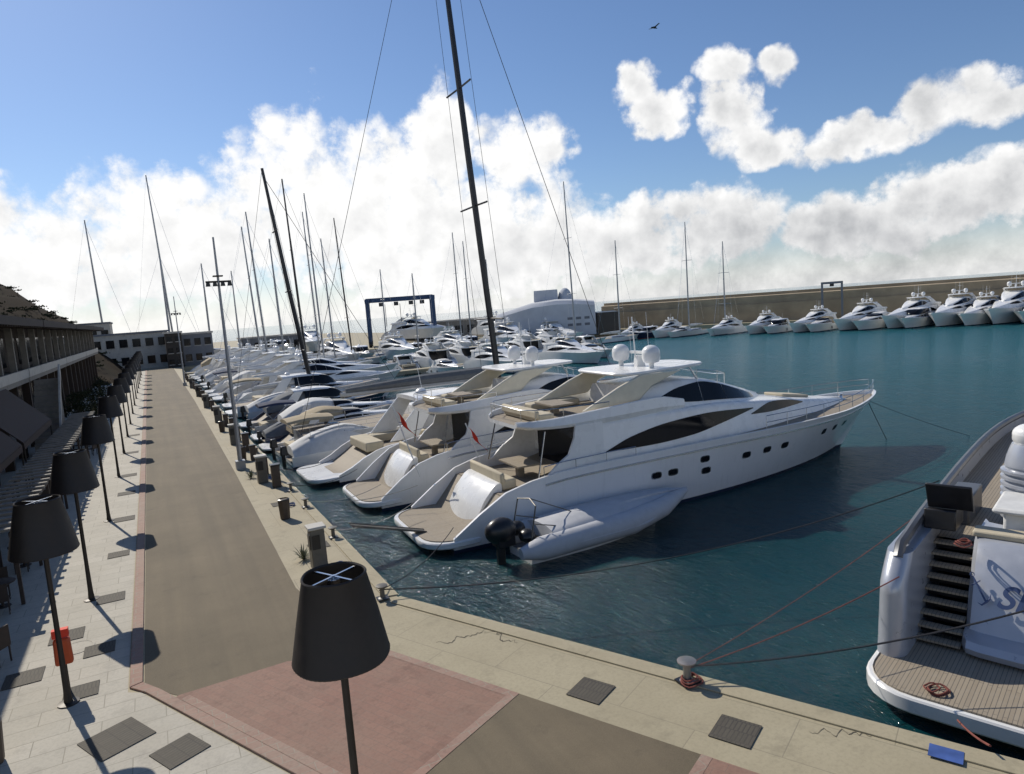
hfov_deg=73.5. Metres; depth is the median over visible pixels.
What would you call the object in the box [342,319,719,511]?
motor yacht
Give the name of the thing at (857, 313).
motor yacht
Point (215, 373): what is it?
motorboat
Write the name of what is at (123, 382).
street lamp
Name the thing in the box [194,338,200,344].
window
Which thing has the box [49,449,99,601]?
street lamp
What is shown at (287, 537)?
quay strip
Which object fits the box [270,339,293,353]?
motor cruiser
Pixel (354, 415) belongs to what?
window
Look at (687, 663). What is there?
mooring bollard
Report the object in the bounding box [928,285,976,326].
motor yacht
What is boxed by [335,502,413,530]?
mooring rope
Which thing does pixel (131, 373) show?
street lamp
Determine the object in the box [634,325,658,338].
motor cruiser
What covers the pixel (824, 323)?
motor cruiser
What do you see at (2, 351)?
window
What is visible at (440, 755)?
crossing border
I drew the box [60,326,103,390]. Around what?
terrace building
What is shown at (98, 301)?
sailing yacht
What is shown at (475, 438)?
flag
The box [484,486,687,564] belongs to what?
inflatable tender
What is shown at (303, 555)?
plant
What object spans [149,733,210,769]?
drain cover
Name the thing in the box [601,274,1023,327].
breakwater wall
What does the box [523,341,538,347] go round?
saloon door
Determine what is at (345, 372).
window
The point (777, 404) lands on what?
window
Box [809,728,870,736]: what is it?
ground crack
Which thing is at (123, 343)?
window
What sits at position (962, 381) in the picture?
water
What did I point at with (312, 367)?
window
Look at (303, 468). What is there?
mooring rope
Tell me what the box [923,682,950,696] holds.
rope coil
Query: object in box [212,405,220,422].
service pedestal
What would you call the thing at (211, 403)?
quay post
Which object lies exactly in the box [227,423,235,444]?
service pedestal
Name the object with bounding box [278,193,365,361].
sailing yacht
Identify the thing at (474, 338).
motor cruiser
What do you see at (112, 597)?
drain cover
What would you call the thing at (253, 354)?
motor yacht
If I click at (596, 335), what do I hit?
yard ground
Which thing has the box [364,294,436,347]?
travel lift
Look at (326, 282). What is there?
sailing yacht
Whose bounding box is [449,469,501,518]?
transom door
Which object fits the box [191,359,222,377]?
motor cruiser
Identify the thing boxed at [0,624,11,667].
outdoor table
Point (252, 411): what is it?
motorboat
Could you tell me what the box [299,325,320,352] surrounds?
motor yacht
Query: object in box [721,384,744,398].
window
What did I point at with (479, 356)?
window
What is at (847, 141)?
sky
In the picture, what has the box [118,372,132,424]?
street lamp
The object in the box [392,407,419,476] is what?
flag
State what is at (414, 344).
motor cruiser
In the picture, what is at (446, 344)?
sailing yacht
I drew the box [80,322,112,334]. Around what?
harbour office
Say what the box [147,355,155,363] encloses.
window
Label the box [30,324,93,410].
terrace building
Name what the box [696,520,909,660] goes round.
mooring rope
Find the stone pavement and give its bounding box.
[0,371,287,773]
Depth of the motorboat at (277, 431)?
52.27 m
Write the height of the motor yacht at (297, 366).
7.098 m
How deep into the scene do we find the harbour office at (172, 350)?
150.61 m
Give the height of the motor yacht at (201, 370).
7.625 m
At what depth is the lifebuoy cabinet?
15.53 m
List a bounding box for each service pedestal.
[188,378,192,388]
[194,384,199,396]
[202,394,208,407]
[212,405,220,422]
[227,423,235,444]
[253,454,268,483]
[304,521,327,567]
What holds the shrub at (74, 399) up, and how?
on the stone pavement
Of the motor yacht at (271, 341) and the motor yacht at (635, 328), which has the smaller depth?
the motor yacht at (271, 341)
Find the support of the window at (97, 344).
in the harbour office at (149, 345)
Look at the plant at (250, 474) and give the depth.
36.14 m
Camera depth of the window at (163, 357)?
156.86 m
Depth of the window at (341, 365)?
91.97 m
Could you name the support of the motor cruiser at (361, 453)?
on the water
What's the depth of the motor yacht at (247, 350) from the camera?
126.64 m
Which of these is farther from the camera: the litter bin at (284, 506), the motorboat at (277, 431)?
the motorboat at (277, 431)
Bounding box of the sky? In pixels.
[0,0,1023,333]
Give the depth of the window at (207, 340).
157.25 m
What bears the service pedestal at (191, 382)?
on the quay strip
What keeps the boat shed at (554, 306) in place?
on the yard ground at (596, 335)
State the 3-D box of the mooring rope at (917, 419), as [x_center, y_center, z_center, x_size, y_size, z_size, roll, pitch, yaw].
[23.179,1.766,39.131,5.585,2.422,0.021,-4,7,5]
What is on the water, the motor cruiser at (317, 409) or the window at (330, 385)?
the motor cruiser at (317, 409)
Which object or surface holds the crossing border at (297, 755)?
on the crossing paving at (409, 718)
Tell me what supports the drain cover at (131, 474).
on the stone pavement
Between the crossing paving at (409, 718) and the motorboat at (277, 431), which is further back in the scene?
the motorboat at (277, 431)
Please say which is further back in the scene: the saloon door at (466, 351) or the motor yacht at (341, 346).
the motor yacht at (341, 346)
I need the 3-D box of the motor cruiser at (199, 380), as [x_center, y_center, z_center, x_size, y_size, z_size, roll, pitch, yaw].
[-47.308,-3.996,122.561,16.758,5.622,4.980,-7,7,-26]
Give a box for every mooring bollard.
[287,482,294,491]
[301,497,309,507]
[328,526,338,538]
[376,583,389,601]
[674,656,700,687]
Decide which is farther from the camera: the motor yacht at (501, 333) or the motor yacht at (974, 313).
the motor yacht at (501, 333)
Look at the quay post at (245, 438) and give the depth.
43.96 m
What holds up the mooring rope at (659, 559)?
attached to the mooring bollard at (383, 595)
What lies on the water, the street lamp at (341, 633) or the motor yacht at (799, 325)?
the motor yacht at (799, 325)
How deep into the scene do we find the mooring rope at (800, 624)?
14.66 m
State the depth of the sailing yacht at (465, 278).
150.65 m
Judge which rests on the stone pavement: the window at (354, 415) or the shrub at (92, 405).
the shrub at (92, 405)
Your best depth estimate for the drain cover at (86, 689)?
15.69 m
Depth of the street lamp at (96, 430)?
29.14 m
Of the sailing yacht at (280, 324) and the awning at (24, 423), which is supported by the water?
the sailing yacht at (280, 324)
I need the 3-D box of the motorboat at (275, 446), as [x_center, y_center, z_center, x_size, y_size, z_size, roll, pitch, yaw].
[-12.748,3.260,48.901,8.766,3.156,2.970,-8,8,-30]
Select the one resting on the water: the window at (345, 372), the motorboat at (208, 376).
the motorboat at (208, 376)
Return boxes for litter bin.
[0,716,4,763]
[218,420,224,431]
[241,446,246,460]
[277,497,289,519]
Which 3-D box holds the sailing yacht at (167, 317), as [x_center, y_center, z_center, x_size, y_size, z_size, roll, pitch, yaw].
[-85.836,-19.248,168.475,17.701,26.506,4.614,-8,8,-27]
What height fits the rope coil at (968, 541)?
0.134 m
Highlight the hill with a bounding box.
[0,284,122,385]
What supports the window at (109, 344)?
in the harbour office at (149, 345)
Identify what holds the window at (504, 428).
in the motor yacht at (441, 446)
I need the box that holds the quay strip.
[174,368,396,600]
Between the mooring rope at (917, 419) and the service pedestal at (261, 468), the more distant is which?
the mooring rope at (917, 419)
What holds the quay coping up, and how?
on the quay ground at (676, 713)
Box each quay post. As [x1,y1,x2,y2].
[209,400,213,410]
[222,413,228,426]
[240,432,249,450]
[248,444,255,460]
[269,463,281,487]
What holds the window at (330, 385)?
in the motor cruiser at (304, 379)
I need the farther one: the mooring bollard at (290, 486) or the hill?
the hill
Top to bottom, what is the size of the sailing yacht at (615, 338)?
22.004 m
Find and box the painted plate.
[928,743,963,764]
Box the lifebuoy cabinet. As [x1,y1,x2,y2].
[51,626,73,689]
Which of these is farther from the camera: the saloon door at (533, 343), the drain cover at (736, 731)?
the saloon door at (533, 343)
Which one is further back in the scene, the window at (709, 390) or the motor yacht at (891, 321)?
the motor yacht at (891, 321)
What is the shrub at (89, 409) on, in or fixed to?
on the stone pavement
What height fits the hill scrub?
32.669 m
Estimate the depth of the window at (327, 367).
82.18 m
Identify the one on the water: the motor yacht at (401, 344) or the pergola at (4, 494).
the motor yacht at (401, 344)
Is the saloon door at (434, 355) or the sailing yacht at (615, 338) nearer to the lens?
the saloon door at (434, 355)
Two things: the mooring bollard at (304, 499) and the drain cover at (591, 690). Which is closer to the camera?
the drain cover at (591, 690)
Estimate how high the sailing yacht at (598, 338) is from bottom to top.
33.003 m
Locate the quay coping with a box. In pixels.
[179,367,1023,773]
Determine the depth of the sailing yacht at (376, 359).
130.77 m
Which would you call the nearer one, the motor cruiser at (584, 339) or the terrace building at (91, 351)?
the terrace building at (91, 351)
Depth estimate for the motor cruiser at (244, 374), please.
92.39 m
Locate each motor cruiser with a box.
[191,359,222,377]
[194,358,215,371]
[197,356,239,381]
[202,354,244,387]
[208,371,255,396]
[225,364,379,415]
[239,378,384,427]
[250,394,411,440]
[258,401,413,450]
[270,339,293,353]
[296,367,457,484]
[352,344,373,357]
[387,353,419,369]
[410,342,421,347]
[427,358,463,372]
[463,331,484,344]
[575,335,608,348]
[581,343,611,357]
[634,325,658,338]
[667,326,690,337]
[763,317,792,333]
[805,316,837,331]
[852,311,890,330]
[897,307,934,328]
[1013,307,1023,323]
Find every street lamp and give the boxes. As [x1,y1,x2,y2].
[7,494,79,708]
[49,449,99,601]
[80,414,114,521]
[97,395,123,477]
[107,385,127,453]
[113,378,130,436]
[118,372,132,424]
[121,368,134,413]
[125,364,136,405]
[127,361,137,398]
[129,359,138,392]
[131,357,139,387]
[132,355,140,383]
[291,561,389,773]
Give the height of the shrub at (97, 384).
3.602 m
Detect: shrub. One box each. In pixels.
[63,390,91,425]
[72,399,97,414]
[76,400,97,414]
[80,385,104,409]
[92,376,112,399]
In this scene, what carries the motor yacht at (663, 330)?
on the water
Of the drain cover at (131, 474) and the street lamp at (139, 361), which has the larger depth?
the street lamp at (139, 361)
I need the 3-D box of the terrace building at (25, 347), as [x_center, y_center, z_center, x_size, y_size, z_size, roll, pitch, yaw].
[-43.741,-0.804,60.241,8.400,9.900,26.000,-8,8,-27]
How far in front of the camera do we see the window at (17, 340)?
63.36 m
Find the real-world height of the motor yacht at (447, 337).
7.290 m
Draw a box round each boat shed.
[236,333,298,349]
[407,317,481,341]
[495,288,618,334]
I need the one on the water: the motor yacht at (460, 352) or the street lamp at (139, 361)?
the motor yacht at (460, 352)
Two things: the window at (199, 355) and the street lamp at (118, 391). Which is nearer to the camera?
the street lamp at (118, 391)
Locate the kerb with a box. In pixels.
[129,371,320,773]
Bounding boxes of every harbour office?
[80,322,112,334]
[93,330,167,368]
[162,331,184,367]
[181,331,213,365]
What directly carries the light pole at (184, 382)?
on the quay strip
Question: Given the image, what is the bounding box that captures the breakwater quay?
[621,318,838,328]
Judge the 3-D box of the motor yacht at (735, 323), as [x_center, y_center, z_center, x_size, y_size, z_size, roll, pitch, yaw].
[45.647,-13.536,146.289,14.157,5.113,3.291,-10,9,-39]
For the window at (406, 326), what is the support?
in the motor yacht at (426, 330)
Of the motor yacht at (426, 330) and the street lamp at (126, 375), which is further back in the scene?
the motor yacht at (426, 330)
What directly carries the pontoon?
on the water
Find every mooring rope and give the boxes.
[280,459,332,469]
[292,469,356,485]
[307,485,417,501]
[318,484,380,501]
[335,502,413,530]
[379,527,453,590]
[384,480,939,589]
[691,576,898,667]
[692,610,1023,666]
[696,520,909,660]
[870,401,968,435]
[957,719,991,746]
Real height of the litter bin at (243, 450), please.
0.860 m
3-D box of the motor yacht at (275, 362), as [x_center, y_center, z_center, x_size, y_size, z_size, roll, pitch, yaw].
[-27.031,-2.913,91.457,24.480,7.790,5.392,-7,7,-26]
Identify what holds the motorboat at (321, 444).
on the water
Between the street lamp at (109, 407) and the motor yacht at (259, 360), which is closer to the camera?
the street lamp at (109, 407)
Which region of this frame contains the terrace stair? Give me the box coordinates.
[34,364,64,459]
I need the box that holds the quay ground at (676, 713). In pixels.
[128,333,1009,773]
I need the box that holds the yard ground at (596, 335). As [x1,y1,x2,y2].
[581,329,626,337]
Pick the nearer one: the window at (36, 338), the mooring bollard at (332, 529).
the mooring bollard at (332, 529)
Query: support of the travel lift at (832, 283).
on the breakwater quay
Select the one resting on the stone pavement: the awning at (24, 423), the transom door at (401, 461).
the awning at (24, 423)
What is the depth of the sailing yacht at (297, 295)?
98.99 m
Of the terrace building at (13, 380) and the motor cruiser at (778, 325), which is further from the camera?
the motor cruiser at (778, 325)
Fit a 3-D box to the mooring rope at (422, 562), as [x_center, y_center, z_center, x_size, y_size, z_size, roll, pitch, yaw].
[-3.021,5.657,23.018,0.026,0.667,7.066,-3,7,13]
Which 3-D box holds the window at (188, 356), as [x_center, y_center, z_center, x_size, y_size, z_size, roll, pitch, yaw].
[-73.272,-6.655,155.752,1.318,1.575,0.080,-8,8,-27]
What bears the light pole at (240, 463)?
on the quay strip
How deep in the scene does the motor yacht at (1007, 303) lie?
119.13 m
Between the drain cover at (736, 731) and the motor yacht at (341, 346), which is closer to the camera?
the drain cover at (736, 731)
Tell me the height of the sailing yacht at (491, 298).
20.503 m
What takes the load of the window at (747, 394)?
in the motor yacht at (646, 423)
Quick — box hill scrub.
[0,284,122,366]
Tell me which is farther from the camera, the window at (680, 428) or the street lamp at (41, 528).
the window at (680, 428)
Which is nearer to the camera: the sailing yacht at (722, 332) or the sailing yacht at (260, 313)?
the sailing yacht at (260, 313)
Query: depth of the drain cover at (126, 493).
34.84 m
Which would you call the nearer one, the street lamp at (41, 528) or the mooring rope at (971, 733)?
the mooring rope at (971, 733)
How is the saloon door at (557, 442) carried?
in the motor yacht at (646, 423)
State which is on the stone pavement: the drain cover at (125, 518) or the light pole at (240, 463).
the drain cover at (125, 518)
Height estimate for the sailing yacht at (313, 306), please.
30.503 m
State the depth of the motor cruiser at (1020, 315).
114.01 m
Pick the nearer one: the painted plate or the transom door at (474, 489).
the painted plate
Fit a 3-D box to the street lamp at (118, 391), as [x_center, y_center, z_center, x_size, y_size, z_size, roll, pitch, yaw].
[-26.529,2.217,46.361,1.306,4.650,1.307,1,8,37]
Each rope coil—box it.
[680,672,703,687]
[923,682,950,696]
[953,538,973,547]
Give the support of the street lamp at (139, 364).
on the stone pavement
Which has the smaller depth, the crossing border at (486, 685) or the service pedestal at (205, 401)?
the crossing border at (486, 685)
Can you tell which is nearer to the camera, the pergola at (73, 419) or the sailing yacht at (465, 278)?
the pergola at (73, 419)
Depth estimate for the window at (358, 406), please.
57.79 m
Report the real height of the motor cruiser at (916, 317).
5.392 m
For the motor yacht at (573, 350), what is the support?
on the water
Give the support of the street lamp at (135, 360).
on the stone pavement
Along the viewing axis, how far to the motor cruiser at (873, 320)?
128.20 m
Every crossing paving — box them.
[177,655,515,773]
[703,758,758,773]
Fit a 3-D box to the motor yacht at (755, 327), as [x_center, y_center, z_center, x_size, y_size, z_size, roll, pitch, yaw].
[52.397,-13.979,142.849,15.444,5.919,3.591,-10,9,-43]
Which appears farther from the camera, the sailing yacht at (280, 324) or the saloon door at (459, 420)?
the sailing yacht at (280, 324)
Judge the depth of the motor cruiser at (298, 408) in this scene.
56.47 m
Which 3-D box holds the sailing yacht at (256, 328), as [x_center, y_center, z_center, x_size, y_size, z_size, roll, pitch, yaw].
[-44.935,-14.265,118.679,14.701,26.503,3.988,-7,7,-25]
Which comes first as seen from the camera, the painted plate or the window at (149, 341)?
the painted plate
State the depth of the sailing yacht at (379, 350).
146.44 m
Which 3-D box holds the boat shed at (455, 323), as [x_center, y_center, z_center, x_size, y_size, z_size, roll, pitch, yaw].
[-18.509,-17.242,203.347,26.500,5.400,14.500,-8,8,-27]
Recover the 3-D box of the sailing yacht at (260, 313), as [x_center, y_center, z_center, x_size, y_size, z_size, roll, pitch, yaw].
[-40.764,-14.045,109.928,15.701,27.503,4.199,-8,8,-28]
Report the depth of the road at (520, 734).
12.40 m
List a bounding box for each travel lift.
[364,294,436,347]
[821,281,842,316]
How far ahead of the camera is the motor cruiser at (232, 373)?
106.26 m
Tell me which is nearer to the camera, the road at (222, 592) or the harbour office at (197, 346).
the road at (222, 592)
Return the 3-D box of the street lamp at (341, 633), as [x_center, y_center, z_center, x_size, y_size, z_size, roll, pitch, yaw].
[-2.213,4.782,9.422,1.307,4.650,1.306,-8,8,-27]
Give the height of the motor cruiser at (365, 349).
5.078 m
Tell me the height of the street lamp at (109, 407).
4.650 m
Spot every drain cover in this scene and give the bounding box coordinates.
[0,666,45,690]
[48,626,84,645]
[62,679,99,699]
[77,717,155,761]
[83,640,115,658]
[96,591,124,604]
[107,549,129,558]
[114,515,134,522]
[117,490,135,495]
[121,473,136,477]
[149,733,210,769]
[566,677,615,704]
[708,714,761,748]
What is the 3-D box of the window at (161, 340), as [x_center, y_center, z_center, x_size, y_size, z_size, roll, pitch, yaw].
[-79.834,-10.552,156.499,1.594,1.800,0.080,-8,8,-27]
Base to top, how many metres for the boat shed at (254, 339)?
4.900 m
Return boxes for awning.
[0,389,53,494]
[0,431,28,494]
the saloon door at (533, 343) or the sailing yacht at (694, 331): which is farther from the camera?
the sailing yacht at (694, 331)
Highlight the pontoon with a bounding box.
[397,363,462,374]
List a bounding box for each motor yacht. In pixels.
[186,341,229,372]
[189,338,311,376]
[194,340,325,379]
[200,338,347,385]
[205,337,372,393]
[212,339,397,401]
[222,345,400,408]
[254,333,276,351]
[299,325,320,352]
[318,326,360,360]
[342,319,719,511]
[348,317,875,553]
[374,327,417,359]
[380,308,453,340]
[409,333,457,367]
[431,322,477,347]
[449,331,477,363]
[463,332,521,372]
[471,310,497,335]
[478,317,529,342]
[500,327,543,352]
[533,319,569,345]
[538,327,603,363]
[539,318,582,338]
[618,321,644,334]
[652,313,681,337]
[707,313,747,335]
[745,310,779,334]
[788,305,836,332]
[833,295,886,330]
[866,410,1023,748]
[881,286,940,328]
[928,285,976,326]
[957,291,999,325]
[984,274,1023,324]
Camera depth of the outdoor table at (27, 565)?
24.45 m
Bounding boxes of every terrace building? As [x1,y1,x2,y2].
[0,315,43,486]
[0,320,76,446]
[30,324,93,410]
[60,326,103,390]
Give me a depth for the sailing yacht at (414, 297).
118.01 m
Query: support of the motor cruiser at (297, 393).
on the water
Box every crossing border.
[181,695,342,773]
[388,650,518,697]
[413,696,512,773]
[689,754,711,773]
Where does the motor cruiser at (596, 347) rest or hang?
on the water
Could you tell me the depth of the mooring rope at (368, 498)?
30.21 m
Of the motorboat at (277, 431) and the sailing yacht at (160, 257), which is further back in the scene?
the sailing yacht at (160, 257)
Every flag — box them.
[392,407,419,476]
[465,423,481,462]
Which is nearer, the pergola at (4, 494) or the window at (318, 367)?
the pergola at (4, 494)
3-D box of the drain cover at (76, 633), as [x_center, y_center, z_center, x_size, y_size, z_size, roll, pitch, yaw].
[-12.084,6.753,18.630,0.800,0.012,0.800,-8,8,-27]
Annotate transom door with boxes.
[384,449,417,486]
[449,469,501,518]
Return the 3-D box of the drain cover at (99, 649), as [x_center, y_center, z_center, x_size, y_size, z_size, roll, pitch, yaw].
[-10.633,6.757,17.698,0.700,0.012,0.700,-8,8,-27]
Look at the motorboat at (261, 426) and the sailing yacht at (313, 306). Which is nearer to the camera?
the motorboat at (261, 426)
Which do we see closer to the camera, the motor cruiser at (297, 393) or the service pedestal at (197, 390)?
the motor cruiser at (297, 393)
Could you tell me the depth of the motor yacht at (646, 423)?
30.41 m
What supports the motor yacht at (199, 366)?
on the water
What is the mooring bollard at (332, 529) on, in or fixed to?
on the quay coping
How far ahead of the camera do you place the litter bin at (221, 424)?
52.86 m
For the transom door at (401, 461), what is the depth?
34.70 m
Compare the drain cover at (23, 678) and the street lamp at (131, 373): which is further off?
the street lamp at (131, 373)
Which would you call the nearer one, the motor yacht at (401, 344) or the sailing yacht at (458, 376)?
the sailing yacht at (458, 376)
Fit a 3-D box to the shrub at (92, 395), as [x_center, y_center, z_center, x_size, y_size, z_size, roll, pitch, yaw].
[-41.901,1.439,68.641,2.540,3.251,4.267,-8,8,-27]
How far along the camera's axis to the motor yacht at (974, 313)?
120.61 m
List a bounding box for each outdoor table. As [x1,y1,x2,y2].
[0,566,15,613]
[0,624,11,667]
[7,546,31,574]
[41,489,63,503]
[68,444,97,455]
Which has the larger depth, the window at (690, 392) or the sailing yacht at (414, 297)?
the sailing yacht at (414, 297)
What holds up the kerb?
on the quay ground at (676, 713)
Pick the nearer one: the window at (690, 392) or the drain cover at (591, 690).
the drain cover at (591, 690)
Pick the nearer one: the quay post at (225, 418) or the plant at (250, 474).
the plant at (250, 474)
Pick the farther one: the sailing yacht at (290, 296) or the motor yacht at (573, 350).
the motor yacht at (573, 350)
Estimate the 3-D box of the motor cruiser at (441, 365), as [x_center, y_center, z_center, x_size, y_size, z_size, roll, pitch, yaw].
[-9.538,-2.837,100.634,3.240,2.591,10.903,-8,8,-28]
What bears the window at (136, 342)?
in the harbour office at (149, 345)
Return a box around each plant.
[245,470,255,477]
[292,544,309,559]
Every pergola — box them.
[0,477,49,604]
[9,445,71,508]
[39,426,86,473]
[59,411,94,450]
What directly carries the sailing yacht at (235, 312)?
on the water
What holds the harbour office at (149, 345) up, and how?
on the quay ground at (676, 713)
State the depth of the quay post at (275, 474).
33.65 m
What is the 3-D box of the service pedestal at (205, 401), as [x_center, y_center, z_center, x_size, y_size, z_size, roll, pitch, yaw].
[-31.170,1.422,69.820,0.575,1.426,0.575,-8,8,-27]
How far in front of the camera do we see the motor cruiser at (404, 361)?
110.90 m
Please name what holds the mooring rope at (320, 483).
attached to the mooring bollard at (290, 486)
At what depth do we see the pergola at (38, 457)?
31.09 m
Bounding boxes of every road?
[144,368,299,694]
[426,694,700,773]
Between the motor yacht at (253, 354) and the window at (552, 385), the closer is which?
the window at (552, 385)
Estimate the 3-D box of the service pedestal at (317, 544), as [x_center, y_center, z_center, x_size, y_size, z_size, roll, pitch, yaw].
[-6.342,5.190,22.353,0.575,1.426,0.575,-8,8,-27]
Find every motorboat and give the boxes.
[201,367,231,382]
[207,370,237,389]
[223,378,261,402]
[240,392,284,419]
[246,400,295,434]
[257,422,289,443]
[270,413,340,459]
[280,423,368,468]
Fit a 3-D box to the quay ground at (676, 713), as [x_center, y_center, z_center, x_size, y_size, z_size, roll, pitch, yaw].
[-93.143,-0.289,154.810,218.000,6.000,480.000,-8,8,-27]
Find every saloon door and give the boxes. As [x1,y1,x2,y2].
[429,350,446,359]
[451,412,469,441]
[462,347,476,355]
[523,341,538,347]
[537,427,573,462]
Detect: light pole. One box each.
[171,296,186,385]
[205,237,245,469]
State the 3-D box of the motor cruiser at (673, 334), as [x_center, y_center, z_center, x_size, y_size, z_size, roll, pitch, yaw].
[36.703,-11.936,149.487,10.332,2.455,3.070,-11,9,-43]
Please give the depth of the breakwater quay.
165.97 m
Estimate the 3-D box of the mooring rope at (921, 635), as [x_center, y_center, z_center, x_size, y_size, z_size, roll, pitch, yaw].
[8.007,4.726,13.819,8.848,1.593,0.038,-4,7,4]
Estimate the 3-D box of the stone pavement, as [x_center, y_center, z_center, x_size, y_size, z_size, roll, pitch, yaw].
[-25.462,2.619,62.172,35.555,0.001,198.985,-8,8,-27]
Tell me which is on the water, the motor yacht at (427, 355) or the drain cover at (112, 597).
the motor yacht at (427, 355)
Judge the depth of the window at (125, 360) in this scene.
153.31 m
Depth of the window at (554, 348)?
106.45 m
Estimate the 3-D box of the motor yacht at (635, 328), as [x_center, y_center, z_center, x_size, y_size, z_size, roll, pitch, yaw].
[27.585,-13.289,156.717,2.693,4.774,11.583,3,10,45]
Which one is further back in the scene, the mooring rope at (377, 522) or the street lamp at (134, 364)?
the street lamp at (134, 364)
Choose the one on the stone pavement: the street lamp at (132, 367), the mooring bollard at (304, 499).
the street lamp at (132, 367)
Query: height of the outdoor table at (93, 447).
0.970 m
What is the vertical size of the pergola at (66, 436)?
2.460 m
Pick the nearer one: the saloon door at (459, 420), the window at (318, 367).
the saloon door at (459, 420)
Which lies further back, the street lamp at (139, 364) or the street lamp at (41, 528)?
the street lamp at (139, 364)
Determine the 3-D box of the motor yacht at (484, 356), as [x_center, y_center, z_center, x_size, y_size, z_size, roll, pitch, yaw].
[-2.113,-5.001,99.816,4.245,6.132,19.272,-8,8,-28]
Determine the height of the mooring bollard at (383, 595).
0.400 m
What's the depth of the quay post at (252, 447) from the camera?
40.77 m
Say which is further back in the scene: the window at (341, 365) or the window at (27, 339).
the window at (341, 365)
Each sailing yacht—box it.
[72,220,130,331]
[136,254,194,331]
[139,175,198,331]
[182,263,237,353]
[209,271,254,368]
[213,212,292,383]
[217,227,295,366]
[235,168,394,418]
[241,239,320,361]
[248,179,356,363]
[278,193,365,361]
[279,212,349,355]
[293,0,619,440]
[299,238,367,359]
[314,218,385,363]
[364,270,404,358]
[394,273,437,364]
[433,232,487,348]
[443,241,489,345]
[475,259,504,345]
[541,181,605,343]
[597,241,638,343]
[675,222,708,336]
[713,241,736,335]
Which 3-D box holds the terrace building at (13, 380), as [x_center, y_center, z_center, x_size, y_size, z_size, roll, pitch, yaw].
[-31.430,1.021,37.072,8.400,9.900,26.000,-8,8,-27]
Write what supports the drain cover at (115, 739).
on the stone pavement
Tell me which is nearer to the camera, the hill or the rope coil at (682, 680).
the rope coil at (682, 680)
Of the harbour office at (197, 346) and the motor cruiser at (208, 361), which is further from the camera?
the harbour office at (197, 346)
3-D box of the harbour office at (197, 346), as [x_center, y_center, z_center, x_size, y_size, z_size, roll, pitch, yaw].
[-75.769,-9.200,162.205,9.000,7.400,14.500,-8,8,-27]
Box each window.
[0,339,6,367]
[16,338,21,363]
[25,338,31,361]
[30,383,34,407]
[35,337,40,359]
[94,342,101,349]
[106,340,114,348]
[119,339,127,347]
[121,357,129,365]
[132,338,140,346]
[145,337,153,345]
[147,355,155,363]
[158,337,164,344]
[160,354,167,361]
[184,339,190,345]
[186,354,192,360]
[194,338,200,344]
[196,353,202,359]
[204,337,210,343]
[304,365,315,370]
[316,365,325,370]
[320,384,340,386]
[326,366,334,369]
[333,414,361,419]
[335,364,354,366]
[336,371,357,374]
[353,404,376,407]
[396,325,415,328]
[475,354,491,358]
[495,426,513,432]
[539,377,567,389]
[547,347,565,350]
[606,407,752,451]
[661,382,702,401]
[698,381,726,400]
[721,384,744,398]
[739,389,752,396]
[751,399,802,413]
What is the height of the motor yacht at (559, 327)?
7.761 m
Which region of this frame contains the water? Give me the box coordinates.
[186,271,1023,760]
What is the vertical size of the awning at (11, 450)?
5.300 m
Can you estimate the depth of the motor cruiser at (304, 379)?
73.91 m
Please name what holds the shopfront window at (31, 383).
in the terrace building at (72, 375)
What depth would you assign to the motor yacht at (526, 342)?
123.16 m
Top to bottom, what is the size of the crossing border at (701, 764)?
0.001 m
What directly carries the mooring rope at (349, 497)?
attached to the mooring bollard at (304, 499)
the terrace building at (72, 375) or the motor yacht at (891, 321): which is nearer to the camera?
the terrace building at (72, 375)
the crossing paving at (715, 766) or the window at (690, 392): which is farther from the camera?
the window at (690, 392)
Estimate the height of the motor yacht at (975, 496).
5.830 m
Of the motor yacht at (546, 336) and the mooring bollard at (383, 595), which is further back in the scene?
the motor yacht at (546, 336)
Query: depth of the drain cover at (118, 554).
25.23 m
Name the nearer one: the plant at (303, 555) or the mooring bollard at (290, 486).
the plant at (303, 555)
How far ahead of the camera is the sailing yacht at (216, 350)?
179.66 m

